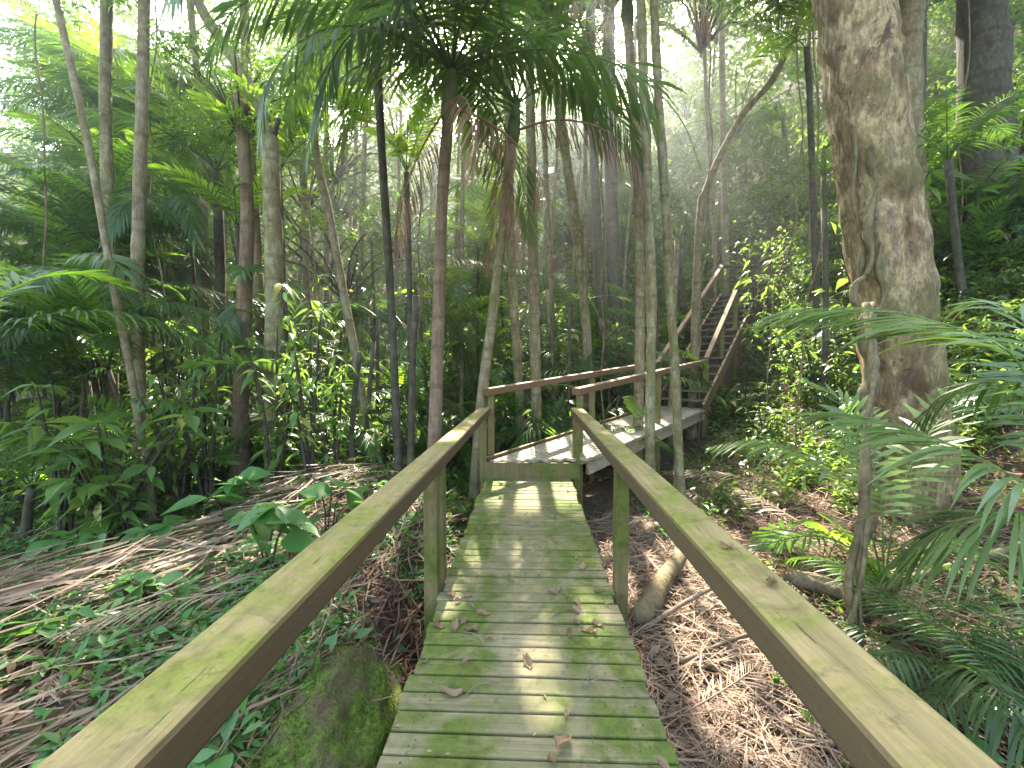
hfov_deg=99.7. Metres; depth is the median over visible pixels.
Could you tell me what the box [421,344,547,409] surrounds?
palm tree
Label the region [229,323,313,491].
sapling
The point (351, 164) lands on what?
tree
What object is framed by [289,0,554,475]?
palm tree
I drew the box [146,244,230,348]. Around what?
palm tree
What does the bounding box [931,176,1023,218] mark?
young palm
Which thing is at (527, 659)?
dried leaf
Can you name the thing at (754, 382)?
shrub
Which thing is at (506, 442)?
shrub
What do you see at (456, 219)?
palm tree
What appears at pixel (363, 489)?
seedling
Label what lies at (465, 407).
young palm
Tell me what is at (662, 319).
young palm
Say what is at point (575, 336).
shrub
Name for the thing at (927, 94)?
palm tree
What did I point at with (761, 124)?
palm tree
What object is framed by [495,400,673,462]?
palm tree
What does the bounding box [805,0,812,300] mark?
palm tree
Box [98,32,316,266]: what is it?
palm tree
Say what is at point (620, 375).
palm tree
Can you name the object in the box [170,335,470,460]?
palm tree
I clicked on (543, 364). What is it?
palm tree
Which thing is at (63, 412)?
shrub
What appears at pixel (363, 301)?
palm tree
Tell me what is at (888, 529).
dead frond
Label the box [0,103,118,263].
tree
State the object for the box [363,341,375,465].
palm tree
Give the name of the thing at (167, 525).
seedling
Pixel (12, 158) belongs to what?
palm tree
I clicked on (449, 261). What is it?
palm tree
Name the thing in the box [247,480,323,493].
dead frond
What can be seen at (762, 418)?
shrub
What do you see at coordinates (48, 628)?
seedling
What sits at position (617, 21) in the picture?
sky
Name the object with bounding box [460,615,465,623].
dried leaf
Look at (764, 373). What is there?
shrub
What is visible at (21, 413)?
young palm
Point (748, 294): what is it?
shrub
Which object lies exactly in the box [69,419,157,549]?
shrub
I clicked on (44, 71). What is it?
palm tree
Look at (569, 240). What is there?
tree
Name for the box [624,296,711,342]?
young palm
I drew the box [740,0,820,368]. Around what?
palm tree
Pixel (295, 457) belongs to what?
shrub
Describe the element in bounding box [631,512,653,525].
dead frond
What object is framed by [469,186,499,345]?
palm tree
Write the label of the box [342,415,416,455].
young palm
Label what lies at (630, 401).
fan palm
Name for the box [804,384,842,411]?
shrub
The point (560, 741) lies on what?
dried leaf
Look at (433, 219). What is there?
tree
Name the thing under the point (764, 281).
shrub
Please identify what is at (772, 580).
fallen leaf
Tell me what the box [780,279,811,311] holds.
shrub
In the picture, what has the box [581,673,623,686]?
twig
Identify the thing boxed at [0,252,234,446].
palm tree
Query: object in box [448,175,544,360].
palm tree
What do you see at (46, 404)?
shrub
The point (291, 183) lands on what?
tree
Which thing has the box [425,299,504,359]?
palm tree
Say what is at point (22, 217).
palm tree
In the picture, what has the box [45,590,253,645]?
dead frond
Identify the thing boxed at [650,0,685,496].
tree
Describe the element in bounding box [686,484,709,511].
dead frond
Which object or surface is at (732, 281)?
shrub
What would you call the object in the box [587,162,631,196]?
palm tree
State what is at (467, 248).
palm tree
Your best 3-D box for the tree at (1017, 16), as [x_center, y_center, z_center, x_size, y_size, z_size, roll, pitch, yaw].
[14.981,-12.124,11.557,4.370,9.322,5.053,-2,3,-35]
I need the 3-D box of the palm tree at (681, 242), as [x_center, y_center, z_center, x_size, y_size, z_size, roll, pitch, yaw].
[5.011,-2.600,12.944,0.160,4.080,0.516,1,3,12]
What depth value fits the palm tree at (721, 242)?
14.77 m
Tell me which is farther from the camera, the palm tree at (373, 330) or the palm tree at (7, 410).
the palm tree at (373, 330)
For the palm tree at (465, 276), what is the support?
on the forest floor
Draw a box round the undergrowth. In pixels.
[23,19,1023,432]
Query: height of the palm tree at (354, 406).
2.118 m
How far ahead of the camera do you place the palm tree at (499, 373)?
8.43 m
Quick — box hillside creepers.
[702,178,1023,513]
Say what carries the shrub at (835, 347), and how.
on the forest floor
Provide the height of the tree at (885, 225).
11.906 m
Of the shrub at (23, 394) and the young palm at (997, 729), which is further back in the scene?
the shrub at (23, 394)
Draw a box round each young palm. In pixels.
[0,432,124,496]
[7,393,291,493]
[11,403,48,429]
[122,392,347,476]
[150,445,298,498]
[155,434,262,494]
[270,426,449,483]
[330,410,443,468]
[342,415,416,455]
[384,411,425,451]
[392,412,471,463]
[414,421,520,471]
[443,365,495,400]
[449,405,510,437]
[464,356,571,446]
[468,330,509,373]
[487,392,598,461]
[495,398,662,434]
[543,361,691,433]
[610,333,718,367]
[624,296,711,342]
[630,318,690,345]
[658,289,704,312]
[658,293,702,316]
[659,341,705,364]
[704,377,1023,596]
[748,295,1023,611]
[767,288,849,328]
[770,556,1023,767]
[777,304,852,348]
[785,179,835,212]
[797,262,845,285]
[833,566,1023,741]
[926,117,955,150]
[929,154,1023,218]
[929,172,1023,256]
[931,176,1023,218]
[932,175,1023,239]
[933,192,1023,270]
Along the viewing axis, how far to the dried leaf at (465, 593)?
2.70 m
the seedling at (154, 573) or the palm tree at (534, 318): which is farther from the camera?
the palm tree at (534, 318)
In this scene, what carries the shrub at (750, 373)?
on the forest floor
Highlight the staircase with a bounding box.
[656,265,765,433]
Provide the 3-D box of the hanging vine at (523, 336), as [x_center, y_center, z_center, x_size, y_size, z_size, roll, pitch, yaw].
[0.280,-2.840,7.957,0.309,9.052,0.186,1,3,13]
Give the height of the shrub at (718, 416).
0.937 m
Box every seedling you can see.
[0,592,36,609]
[0,607,31,654]
[1,582,61,614]
[15,606,97,642]
[21,529,114,566]
[32,757,47,767]
[33,619,91,706]
[103,569,189,606]
[112,515,201,555]
[120,567,167,584]
[123,625,177,656]
[160,466,273,536]
[186,748,233,767]
[218,501,319,576]
[221,682,264,746]
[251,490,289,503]
[294,476,362,534]
[358,479,387,495]
[963,733,1006,763]
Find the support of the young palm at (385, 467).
on the forest floor
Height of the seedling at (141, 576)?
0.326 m
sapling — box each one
[125,339,218,514]
[134,310,243,518]
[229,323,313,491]
[267,283,335,487]
[301,355,359,470]
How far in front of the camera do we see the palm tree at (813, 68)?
17.43 m
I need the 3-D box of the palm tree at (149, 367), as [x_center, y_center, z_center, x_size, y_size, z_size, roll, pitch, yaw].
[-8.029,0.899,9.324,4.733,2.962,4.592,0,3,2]
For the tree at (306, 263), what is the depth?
9.48 m
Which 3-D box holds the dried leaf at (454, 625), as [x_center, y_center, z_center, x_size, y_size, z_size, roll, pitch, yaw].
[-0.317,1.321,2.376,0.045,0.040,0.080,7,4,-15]
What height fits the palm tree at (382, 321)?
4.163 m
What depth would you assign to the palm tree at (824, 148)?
9.74 m
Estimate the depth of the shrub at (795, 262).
11.45 m
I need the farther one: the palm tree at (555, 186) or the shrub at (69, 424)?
the palm tree at (555, 186)
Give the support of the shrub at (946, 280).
on the forest floor
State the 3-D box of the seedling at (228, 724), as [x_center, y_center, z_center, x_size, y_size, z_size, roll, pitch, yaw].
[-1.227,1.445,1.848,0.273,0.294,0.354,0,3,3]
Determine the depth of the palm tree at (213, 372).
9.92 m
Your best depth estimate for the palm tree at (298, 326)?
10.63 m
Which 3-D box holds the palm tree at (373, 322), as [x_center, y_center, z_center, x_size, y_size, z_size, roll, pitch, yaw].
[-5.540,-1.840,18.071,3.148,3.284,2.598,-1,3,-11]
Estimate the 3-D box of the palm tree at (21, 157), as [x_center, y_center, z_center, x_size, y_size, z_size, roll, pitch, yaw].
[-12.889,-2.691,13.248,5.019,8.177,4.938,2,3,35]
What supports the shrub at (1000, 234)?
on the forest floor
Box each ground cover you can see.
[0,152,1023,767]
[0,467,470,767]
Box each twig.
[464,632,484,644]
[465,677,498,695]
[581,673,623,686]
[583,665,594,685]
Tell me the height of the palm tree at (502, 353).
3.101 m
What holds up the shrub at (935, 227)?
on the forest floor
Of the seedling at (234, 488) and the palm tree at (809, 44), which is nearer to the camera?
the seedling at (234, 488)
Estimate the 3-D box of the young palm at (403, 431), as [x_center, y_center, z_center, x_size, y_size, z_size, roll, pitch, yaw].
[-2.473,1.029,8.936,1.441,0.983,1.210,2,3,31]
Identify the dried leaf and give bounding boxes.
[434,622,444,627]
[442,686,462,695]
[450,616,457,631]
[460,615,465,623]
[461,590,471,596]
[462,656,471,663]
[466,624,477,630]
[477,609,489,615]
[523,652,532,668]
[547,588,557,593]
[547,753,556,763]
[554,732,571,751]
[566,627,572,637]
[572,606,580,613]
[573,619,581,623]
[574,598,580,605]
[579,561,585,570]
[580,624,592,631]
[592,619,603,625]
[656,756,669,767]
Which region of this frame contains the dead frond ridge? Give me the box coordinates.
[0,455,422,767]
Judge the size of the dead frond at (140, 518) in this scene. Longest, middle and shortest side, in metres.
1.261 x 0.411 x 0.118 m
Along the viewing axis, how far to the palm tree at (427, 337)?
11.56 m
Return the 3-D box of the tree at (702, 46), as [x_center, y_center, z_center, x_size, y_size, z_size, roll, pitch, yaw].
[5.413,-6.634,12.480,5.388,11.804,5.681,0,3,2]
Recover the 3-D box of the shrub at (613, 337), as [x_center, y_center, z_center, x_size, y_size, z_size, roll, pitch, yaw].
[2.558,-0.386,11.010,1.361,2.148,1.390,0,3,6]
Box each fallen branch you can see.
[638,587,711,632]
[679,633,747,664]
[768,565,810,602]
[862,541,1019,597]
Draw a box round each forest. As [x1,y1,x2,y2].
[0,0,1023,377]
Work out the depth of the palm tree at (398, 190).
12.33 m
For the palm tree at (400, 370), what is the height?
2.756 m
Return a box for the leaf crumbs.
[387,483,637,760]
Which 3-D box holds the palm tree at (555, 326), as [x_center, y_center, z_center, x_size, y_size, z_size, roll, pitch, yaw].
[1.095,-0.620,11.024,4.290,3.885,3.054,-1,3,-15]
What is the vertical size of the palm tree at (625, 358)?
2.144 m
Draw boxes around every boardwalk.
[35,407,1001,767]
[482,359,710,507]
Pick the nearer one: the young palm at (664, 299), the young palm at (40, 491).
the young palm at (40, 491)
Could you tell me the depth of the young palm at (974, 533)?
2.07 m
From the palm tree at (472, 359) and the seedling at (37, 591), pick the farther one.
the palm tree at (472, 359)
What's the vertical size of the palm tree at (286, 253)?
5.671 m
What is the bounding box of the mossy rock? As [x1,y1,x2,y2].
[239,640,403,767]
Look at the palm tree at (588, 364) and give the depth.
9.20 m
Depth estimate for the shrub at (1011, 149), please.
7.98 m
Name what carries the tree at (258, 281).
on the forest floor
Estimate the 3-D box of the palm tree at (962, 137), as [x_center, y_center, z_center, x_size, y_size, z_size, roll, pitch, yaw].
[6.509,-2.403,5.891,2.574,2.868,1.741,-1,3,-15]
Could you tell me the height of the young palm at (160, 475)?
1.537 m
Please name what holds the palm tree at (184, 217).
on the forest floor
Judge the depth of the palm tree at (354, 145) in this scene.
13.90 m
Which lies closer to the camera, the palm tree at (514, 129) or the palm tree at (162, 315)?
the palm tree at (514, 129)
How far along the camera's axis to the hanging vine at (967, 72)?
6.58 m
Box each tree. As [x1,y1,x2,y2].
[0,0,130,119]
[0,10,216,193]
[0,18,284,369]
[0,39,173,284]
[0,40,229,198]
[0,67,176,363]
[0,101,233,425]
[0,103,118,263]
[0,113,188,393]
[0,134,161,192]
[0,152,35,172]
[0,158,182,413]
[0,163,181,409]
[0,163,233,288]
[0,170,209,395]
[0,178,225,402]
[0,185,58,238]
[0,202,102,282]
[0,211,180,394]
[0,220,190,431]
[0,240,253,385]
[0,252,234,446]
[0,259,162,327]
[0,265,164,446]
[0,268,223,358]
[0,268,253,451]
[0,288,90,496]
[0,306,147,474]
[0,340,179,397]
[0,360,155,433]
[0,408,163,543]
[1,75,179,252]
[1,276,254,419]
[1,319,207,415]
[1,325,77,370]
[1,331,80,416]
[1,358,192,409]
[1,358,228,469]
[2,261,158,490]
[2,347,125,413]
[6,206,67,242]
[6,240,214,393]
[42,45,344,459]
[43,367,255,428]
[46,0,159,524]
[47,234,232,379]
[53,36,232,371]
[56,158,262,346]
[58,115,209,264]
[64,193,213,403]
[98,0,119,464]
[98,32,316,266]
[99,246,233,386]
[123,374,257,423]
[127,285,213,355]
[130,0,149,499]
[131,18,330,501]
[145,284,292,332]
[146,126,316,401]
[146,221,312,392]
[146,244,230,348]
[147,146,320,463]
[147,352,302,392]
[148,350,333,385]
[156,232,213,372]
[157,0,700,448]
[157,148,238,233]
[158,358,232,392]
[161,0,274,434]
[164,381,291,409]
[165,389,328,438]
[167,0,285,491]
[170,75,263,320]
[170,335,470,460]
[171,282,389,423]
[181,302,347,371]
[186,67,359,482]
[207,402,376,491]
[210,277,289,303]
[217,300,365,453]
[217,378,403,444]
[218,397,471,466]
[223,157,376,348]
[224,74,420,380]
[224,263,317,432]
[226,231,301,272]
[226,290,317,332]
[231,0,381,393]
[239,1,264,466]
[251,0,399,332]
[260,0,439,368]
[278,51,393,198]
[279,6,402,280]
[282,148,372,301]
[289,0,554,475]
[290,324,388,362]
[291,303,468,470]
[293,0,375,473]
[296,3,310,427]
[296,320,431,392]
[301,0,656,504]
[302,278,399,355]
[306,47,442,466]
[312,342,472,418]
[321,298,423,408]
[325,336,464,447]
[335,46,402,338]
[336,287,427,386]
[340,66,457,330]
[340,280,483,412]
[341,157,451,291]
[346,310,475,403]
[349,352,362,471]
[353,90,515,419]
[356,236,405,418]
[362,341,491,434]
[363,307,417,359]
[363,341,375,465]
[364,224,416,369]
[365,274,432,353]
[368,9,514,422]
[375,94,457,322]
[380,215,467,272]
[395,266,525,443]
[399,340,459,466]
[400,243,503,415]
[408,104,484,332]
[413,263,472,426]
[416,263,528,423]
[417,0,566,441]
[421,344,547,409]
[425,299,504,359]
[426,215,497,397]
[427,312,583,451]
[429,12,519,404]
[447,257,539,348]
[448,173,525,224]
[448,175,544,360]
[453,12,486,426]
[454,356,575,442]
[455,341,588,414]
[459,236,528,286]
[462,0,619,398]
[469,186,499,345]
[473,266,587,396]
[473,301,594,353]
[474,0,592,411]
[474,253,527,294]
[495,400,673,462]
[498,279,657,427]
[502,124,633,316]
[503,4,523,447]
[505,342,668,398]
[509,348,624,399]
[512,0,710,459]
[515,0,668,413]
[517,274,634,404]
[520,0,681,371]
[524,167,554,266]
[537,197,566,349]
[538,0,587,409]
[538,134,630,208]
[539,271,631,406]
[543,260,556,408]
[544,134,558,398]
[544,321,625,394]
[546,351,728,416]
[561,330,645,361]
[562,116,640,294]
[566,350,701,410]
[567,293,611,417]
[567,307,570,462]
[571,137,581,317]
[573,108,589,309]
[579,162,627,330]
[582,216,673,280]
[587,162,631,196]
[598,123,627,304]
[600,183,646,336]
[601,215,633,235]
[616,0,775,353]
[622,175,632,331]
[633,0,724,88]
[636,0,656,513]
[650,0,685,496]
[650,56,736,243]
[655,246,658,365]
[665,138,673,275]
[666,239,679,446]
[677,226,683,351]
[679,0,806,286]
[684,0,805,439]
[692,0,743,328]
[718,0,961,538]
[720,212,722,263]
[726,63,823,226]
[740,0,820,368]
[751,279,757,350]
[758,7,818,139]
[769,0,955,67]
[773,0,934,260]
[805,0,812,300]
[806,20,816,180]
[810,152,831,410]
[819,100,955,298]
[824,48,942,116]
[915,85,1023,306]
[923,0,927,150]
[924,107,1023,181]
[925,0,1021,239]
[927,0,1022,64]
[927,0,1023,103]
[930,0,1023,64]
[1009,0,1023,30]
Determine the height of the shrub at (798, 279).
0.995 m
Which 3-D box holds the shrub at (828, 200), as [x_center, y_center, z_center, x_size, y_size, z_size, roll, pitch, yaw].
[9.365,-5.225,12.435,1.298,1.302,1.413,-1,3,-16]
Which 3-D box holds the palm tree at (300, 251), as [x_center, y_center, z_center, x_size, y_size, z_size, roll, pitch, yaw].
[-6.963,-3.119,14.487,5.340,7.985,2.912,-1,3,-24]
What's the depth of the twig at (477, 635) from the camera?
2.29 m
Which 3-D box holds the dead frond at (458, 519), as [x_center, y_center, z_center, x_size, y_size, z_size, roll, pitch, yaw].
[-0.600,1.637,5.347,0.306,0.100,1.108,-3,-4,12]
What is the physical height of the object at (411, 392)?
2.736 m
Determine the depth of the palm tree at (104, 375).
5.73 m
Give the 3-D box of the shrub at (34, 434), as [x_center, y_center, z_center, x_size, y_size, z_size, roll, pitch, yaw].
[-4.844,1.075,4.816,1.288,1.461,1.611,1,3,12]
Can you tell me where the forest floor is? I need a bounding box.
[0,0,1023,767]
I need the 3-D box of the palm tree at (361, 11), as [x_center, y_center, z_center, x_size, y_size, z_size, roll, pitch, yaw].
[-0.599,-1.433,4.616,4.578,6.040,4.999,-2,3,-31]
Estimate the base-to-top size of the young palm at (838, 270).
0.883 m
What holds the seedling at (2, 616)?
on the forest floor
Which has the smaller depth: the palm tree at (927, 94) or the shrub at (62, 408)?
the shrub at (62, 408)
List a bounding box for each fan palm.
[444,332,709,420]
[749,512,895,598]
[839,373,1021,427]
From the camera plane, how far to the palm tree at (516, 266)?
12.03 m
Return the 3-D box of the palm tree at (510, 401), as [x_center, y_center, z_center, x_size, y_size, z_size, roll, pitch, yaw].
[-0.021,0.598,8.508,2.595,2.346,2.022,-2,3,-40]
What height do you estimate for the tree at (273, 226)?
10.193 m
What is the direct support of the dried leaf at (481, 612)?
on the boardwalk at (857, 701)
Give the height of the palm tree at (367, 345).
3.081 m
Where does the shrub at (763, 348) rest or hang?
on the forest floor
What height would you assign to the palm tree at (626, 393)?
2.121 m
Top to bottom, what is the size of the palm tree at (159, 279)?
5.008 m
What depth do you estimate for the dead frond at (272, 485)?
4.85 m
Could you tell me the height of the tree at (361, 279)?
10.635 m
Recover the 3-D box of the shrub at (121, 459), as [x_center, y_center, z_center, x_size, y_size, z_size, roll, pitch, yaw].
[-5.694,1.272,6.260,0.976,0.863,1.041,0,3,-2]
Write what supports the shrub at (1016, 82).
on the forest floor
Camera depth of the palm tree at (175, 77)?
9.32 m
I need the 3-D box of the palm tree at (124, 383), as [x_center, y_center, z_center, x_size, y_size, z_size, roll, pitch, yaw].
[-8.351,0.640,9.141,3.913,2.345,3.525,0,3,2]
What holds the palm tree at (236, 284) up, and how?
on the forest floor
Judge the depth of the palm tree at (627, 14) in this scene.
7.11 m
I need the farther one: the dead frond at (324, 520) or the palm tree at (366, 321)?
the palm tree at (366, 321)
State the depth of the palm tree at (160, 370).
9.71 m
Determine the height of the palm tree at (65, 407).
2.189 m
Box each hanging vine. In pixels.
[30,13,47,450]
[148,0,176,404]
[309,0,320,444]
[415,87,421,423]
[520,269,528,433]
[600,0,605,478]
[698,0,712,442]
[767,0,803,428]
[795,9,824,465]
[956,0,970,227]
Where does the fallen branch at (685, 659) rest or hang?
on the forest floor
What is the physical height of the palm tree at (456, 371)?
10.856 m
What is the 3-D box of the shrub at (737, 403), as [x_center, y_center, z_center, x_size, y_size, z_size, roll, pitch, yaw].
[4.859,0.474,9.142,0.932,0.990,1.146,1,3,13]
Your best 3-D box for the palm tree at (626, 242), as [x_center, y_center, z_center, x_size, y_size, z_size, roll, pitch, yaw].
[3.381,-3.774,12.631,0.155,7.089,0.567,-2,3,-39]
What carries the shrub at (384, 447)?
on the forest floor
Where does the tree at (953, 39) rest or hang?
on the forest floor
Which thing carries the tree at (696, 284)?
on the forest floor
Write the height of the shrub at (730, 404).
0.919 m
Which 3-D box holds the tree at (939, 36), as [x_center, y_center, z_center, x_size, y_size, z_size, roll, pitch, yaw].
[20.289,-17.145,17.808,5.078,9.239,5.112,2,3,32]
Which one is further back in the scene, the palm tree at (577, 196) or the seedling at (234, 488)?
the palm tree at (577, 196)
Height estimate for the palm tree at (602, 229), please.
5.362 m
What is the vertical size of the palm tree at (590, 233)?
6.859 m
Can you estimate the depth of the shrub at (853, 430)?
5.69 m
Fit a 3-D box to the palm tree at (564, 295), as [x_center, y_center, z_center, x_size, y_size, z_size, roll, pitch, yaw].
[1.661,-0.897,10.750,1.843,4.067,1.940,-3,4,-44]
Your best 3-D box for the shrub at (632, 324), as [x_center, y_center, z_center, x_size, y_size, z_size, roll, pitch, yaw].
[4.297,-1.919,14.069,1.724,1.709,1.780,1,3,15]
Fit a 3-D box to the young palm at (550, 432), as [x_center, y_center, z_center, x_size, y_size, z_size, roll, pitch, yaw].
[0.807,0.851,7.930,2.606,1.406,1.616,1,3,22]
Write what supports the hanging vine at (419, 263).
on the forest floor
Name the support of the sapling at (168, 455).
on the forest floor
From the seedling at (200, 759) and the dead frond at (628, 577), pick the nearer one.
the seedling at (200, 759)
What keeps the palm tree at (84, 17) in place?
on the forest floor
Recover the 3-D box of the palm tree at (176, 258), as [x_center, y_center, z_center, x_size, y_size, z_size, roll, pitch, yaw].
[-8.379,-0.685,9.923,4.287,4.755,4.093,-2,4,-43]
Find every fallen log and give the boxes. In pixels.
[628,550,686,631]
[783,570,866,604]
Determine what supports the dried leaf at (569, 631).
on the boardwalk at (857, 701)
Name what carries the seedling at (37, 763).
on the forest floor
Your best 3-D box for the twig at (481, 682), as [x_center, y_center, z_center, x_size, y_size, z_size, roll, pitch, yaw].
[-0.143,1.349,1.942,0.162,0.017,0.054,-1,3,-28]
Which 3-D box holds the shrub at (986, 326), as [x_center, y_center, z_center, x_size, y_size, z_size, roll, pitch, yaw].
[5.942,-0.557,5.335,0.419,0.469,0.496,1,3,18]
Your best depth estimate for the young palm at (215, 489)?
6.93 m
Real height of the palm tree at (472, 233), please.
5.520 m
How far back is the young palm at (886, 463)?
3.32 m
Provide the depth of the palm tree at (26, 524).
4.61 m
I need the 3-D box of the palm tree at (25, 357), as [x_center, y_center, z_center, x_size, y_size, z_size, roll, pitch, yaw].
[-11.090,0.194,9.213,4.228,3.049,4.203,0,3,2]
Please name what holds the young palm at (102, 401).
on the forest floor
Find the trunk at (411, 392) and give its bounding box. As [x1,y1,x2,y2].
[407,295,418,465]
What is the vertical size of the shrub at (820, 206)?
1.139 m
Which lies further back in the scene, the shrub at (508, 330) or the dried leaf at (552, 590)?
the shrub at (508, 330)
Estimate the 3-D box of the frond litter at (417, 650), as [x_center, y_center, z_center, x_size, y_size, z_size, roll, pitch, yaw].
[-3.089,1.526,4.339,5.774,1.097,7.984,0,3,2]
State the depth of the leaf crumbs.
2.30 m
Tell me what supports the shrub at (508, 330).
on the forest floor
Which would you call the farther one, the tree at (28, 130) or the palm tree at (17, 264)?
the tree at (28, 130)
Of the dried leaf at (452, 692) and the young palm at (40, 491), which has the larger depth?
the young palm at (40, 491)
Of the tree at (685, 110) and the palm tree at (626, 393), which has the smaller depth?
the palm tree at (626, 393)
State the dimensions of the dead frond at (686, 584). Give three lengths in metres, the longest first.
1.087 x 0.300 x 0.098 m
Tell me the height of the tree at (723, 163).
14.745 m
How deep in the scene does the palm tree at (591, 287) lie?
11.77 m
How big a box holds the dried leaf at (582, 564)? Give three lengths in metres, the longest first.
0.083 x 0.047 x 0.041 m
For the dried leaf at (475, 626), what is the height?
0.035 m
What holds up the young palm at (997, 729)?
on the forest floor
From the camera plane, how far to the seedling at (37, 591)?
2.79 m
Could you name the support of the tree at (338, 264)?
on the forest floor
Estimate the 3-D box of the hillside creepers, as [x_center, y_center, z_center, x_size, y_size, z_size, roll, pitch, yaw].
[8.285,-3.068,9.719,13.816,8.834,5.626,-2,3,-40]
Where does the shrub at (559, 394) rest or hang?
on the forest floor
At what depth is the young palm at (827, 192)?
14.03 m
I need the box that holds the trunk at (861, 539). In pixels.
[843,301,879,647]
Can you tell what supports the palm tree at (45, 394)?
on the forest floor
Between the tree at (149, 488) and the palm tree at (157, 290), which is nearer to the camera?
the tree at (149, 488)
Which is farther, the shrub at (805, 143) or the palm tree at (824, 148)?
the shrub at (805, 143)
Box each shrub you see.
[0,381,102,539]
[0,394,102,477]
[0,412,153,521]
[0,415,71,522]
[0,467,46,535]
[6,406,230,550]
[8,395,95,484]
[16,389,62,418]
[20,396,122,417]
[34,399,86,428]
[61,418,118,478]
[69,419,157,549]
[77,358,156,434]
[77,397,162,463]
[87,446,132,482]
[100,460,172,528]
[118,320,232,453]
[124,387,256,446]
[146,346,192,382]
[251,344,330,430]
[254,388,388,474]
[269,428,339,482]
[296,424,383,474]
[345,392,416,463]
[358,398,406,427]
[419,409,471,463]
[487,409,514,451]
[495,397,575,446]
[501,328,524,349]
[523,380,578,421]
[528,398,595,429]
[556,333,616,405]
[598,326,634,395]
[616,340,669,387]
[624,296,665,343]
[658,306,709,352]
[682,299,709,320]
[692,398,741,432]
[704,274,746,299]
[715,383,769,426]
[719,386,763,423]
[721,377,772,404]
[725,260,754,313]
[728,377,775,399]
[729,382,783,421]
[734,248,786,373]
[735,405,794,445]
[737,350,768,381]
[739,318,766,392]
[740,336,769,361]
[748,355,791,385]
[749,242,788,324]
[751,383,777,406]
[752,409,787,434]
[757,320,857,402]
[770,334,799,371]
[770,349,803,387]
[773,257,808,295]
[777,366,824,406]
[778,304,821,343]
[780,139,830,224]
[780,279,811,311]
[788,236,808,261]
[792,225,808,268]
[797,264,842,306]
[801,198,820,237]
[804,186,836,224]
[804,256,849,303]
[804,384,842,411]
[811,335,851,368]
[813,288,859,363]
[816,189,836,223]
[817,358,861,406]
[818,233,841,264]
[818,366,848,388]
[828,169,974,339]
[833,259,847,277]
[836,410,860,454]
[840,249,946,272]
[845,315,856,334]
[927,133,955,167]
[929,170,1023,274]
[930,147,1023,200]
[930,203,946,255]
[935,217,991,266]
[938,250,975,305]
[948,356,1002,408]
[960,194,1023,244]
[965,319,1010,352]
[967,273,1016,304]
[985,225,1023,263]
[999,266,1023,296]
[1013,37,1023,126]
[1017,102,1023,158]
[1018,110,1023,176]
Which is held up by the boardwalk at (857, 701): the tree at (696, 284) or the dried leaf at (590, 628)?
the dried leaf at (590, 628)
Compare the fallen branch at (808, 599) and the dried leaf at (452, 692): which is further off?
the fallen branch at (808, 599)
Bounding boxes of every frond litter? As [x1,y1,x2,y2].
[0,472,474,767]
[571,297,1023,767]
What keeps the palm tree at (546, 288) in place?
on the forest floor
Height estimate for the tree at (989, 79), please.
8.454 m
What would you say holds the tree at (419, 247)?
on the forest floor
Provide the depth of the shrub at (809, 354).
7.80 m
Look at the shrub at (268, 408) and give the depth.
5.85 m
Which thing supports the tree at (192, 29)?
on the forest floor
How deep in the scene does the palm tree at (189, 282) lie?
9.24 m
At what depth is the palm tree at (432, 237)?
16.16 m
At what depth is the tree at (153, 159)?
17.53 m
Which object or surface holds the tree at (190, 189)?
on the forest floor
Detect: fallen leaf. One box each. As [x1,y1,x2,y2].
[720,541,733,547]
[766,576,777,583]
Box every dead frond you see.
[17,517,162,537]
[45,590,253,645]
[168,561,242,592]
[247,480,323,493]
[258,483,290,491]
[313,516,342,530]
[448,508,469,526]
[594,521,644,534]
[603,567,646,585]
[611,516,719,528]
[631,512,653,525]
[631,514,656,531]
[661,469,763,484]
[669,573,703,596]
[680,651,776,714]
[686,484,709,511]
[728,486,798,521]
[856,512,912,545]
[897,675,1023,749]
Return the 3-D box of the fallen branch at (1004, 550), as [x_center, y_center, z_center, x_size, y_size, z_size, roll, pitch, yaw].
[3.219,1.369,3.196,1.128,0.515,0.064,0,3,8]
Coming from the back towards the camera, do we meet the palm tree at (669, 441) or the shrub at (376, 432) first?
the palm tree at (669, 441)
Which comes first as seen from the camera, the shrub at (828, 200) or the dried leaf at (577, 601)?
the dried leaf at (577, 601)
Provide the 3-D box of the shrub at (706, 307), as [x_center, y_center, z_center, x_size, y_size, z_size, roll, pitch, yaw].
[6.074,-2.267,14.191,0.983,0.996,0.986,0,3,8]
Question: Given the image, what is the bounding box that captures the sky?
[0,0,793,151]
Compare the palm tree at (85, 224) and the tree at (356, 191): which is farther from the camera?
the tree at (356, 191)
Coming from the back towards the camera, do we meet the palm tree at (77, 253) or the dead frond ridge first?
the palm tree at (77, 253)
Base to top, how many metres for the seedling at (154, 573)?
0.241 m
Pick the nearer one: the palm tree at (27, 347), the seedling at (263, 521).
the seedling at (263, 521)
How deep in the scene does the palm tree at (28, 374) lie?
6.17 m
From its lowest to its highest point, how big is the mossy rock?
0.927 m
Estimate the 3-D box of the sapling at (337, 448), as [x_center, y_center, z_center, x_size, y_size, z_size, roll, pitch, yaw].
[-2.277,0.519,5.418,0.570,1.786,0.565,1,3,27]
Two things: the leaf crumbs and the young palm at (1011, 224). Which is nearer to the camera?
the leaf crumbs

